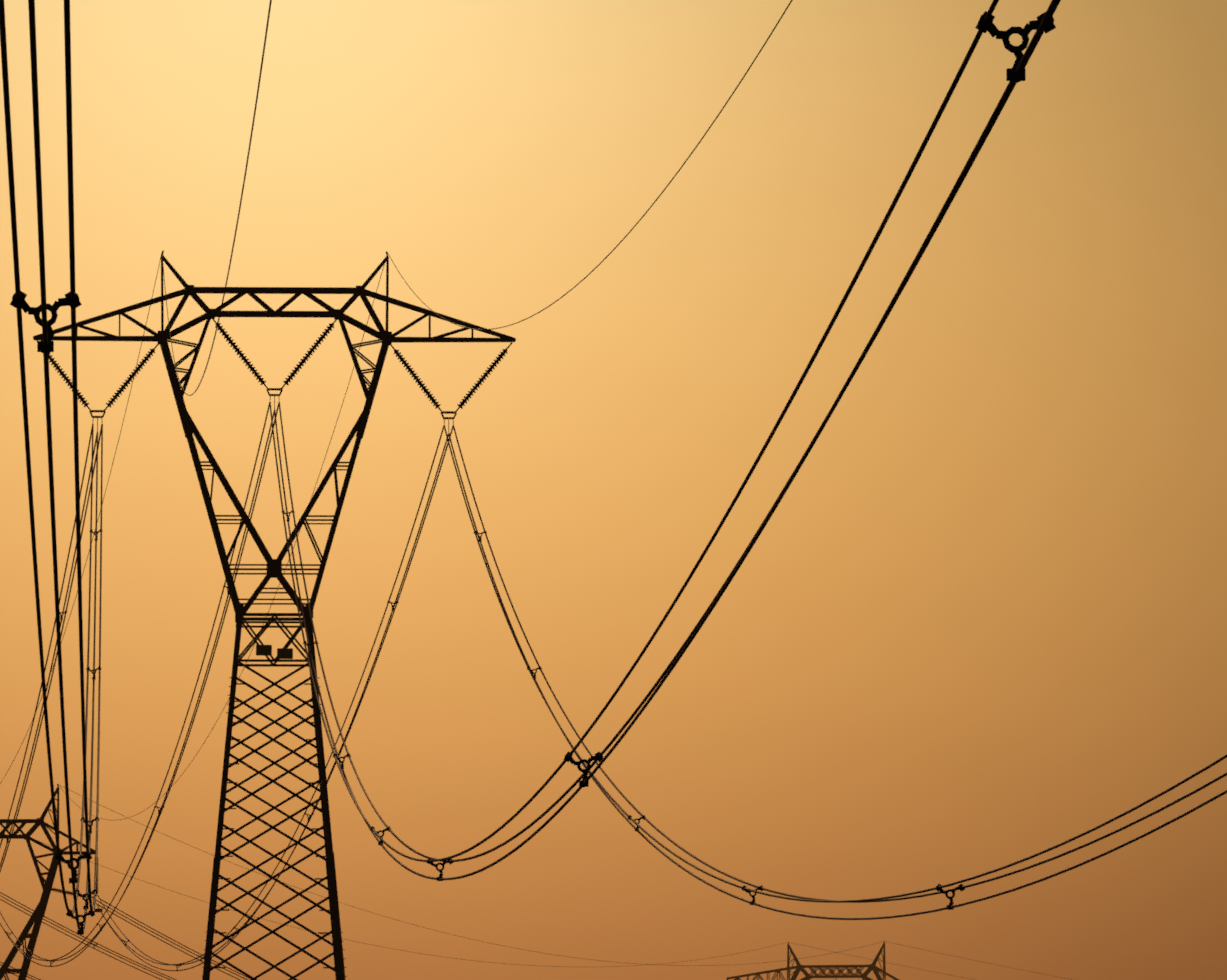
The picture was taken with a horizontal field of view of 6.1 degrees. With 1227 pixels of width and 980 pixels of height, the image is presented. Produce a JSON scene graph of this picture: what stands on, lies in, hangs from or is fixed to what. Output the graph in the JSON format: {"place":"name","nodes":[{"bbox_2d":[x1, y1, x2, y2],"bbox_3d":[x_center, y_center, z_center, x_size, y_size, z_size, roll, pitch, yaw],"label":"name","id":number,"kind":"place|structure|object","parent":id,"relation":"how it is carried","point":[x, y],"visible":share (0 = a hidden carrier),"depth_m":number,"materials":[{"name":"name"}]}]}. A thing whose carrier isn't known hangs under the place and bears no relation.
{"place":"outdoors","nodes":[
{"label":"outdoors","id":0,"kind":"place"},
{"bbox_2d":[256,645,292,658],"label":"pylon plates","id":1,"kind":"object","parent":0,"point":[266,650],"visible":0.96,"depth_m":499.06,"materials":[{"name":"black metal"}]},
{"bbox_2d":[0,0,1226,979],"label":"sky","id":2,"kind":"structure","parent":0,"point":[980,625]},
{"label":"ground","id":3,"kind":"structure","parent":0,"visible":0},
{"bbox_2d":[0,784,94,979],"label":"pylon","id":4,"kind":"object","parent":3,"relation":"on","point":[37,917],"visible":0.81,"depth_m":768.67,"materials":[{"name":"metal"}]},
{"bbox_2d":[33,250,515,979],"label":"pylon","id":5,"kind":"object","parent":3,"relation":"on","point":[387,338],"visible":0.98,"depth_m":501.04,"materials":[{"name":"metal"}]},
{"bbox_2d":[37,317,836,979],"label":"insulator strings","id":6,"kind":"object","parent":5,"relation":"attached to","point":[293,373],"visible":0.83,"depth_m":501.69,"materials":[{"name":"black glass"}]},
{"bbox_2d":[0,0,1226,979],"bbox_3d":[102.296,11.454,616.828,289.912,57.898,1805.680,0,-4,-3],"label":"conductors","id":7,"kind":"object","parent":5,"relation":"attached to","point":[723,588],"visible":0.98,"depth_m":166.19,"materials":[{"name":"grey metal"}]},
{"bbox_2d":[2,11,1055,970],"bbox_3d":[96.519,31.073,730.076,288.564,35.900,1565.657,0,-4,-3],"label":"line fittings","id":8,"kind":"object","parent":7,"relation":"attached to","point":[989,26],"visible":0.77,"depth_m":84.87,"materials":[{"name":"metal"}]},
{"bbox_2d":[726,942,898,979],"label":"pylon","id":9,"kind":"object","parent":3,"relation":"on","point":[799,967],"visible":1,"depth_m":1149.39,"materials":[{"name":"grey metal"}]}
]}

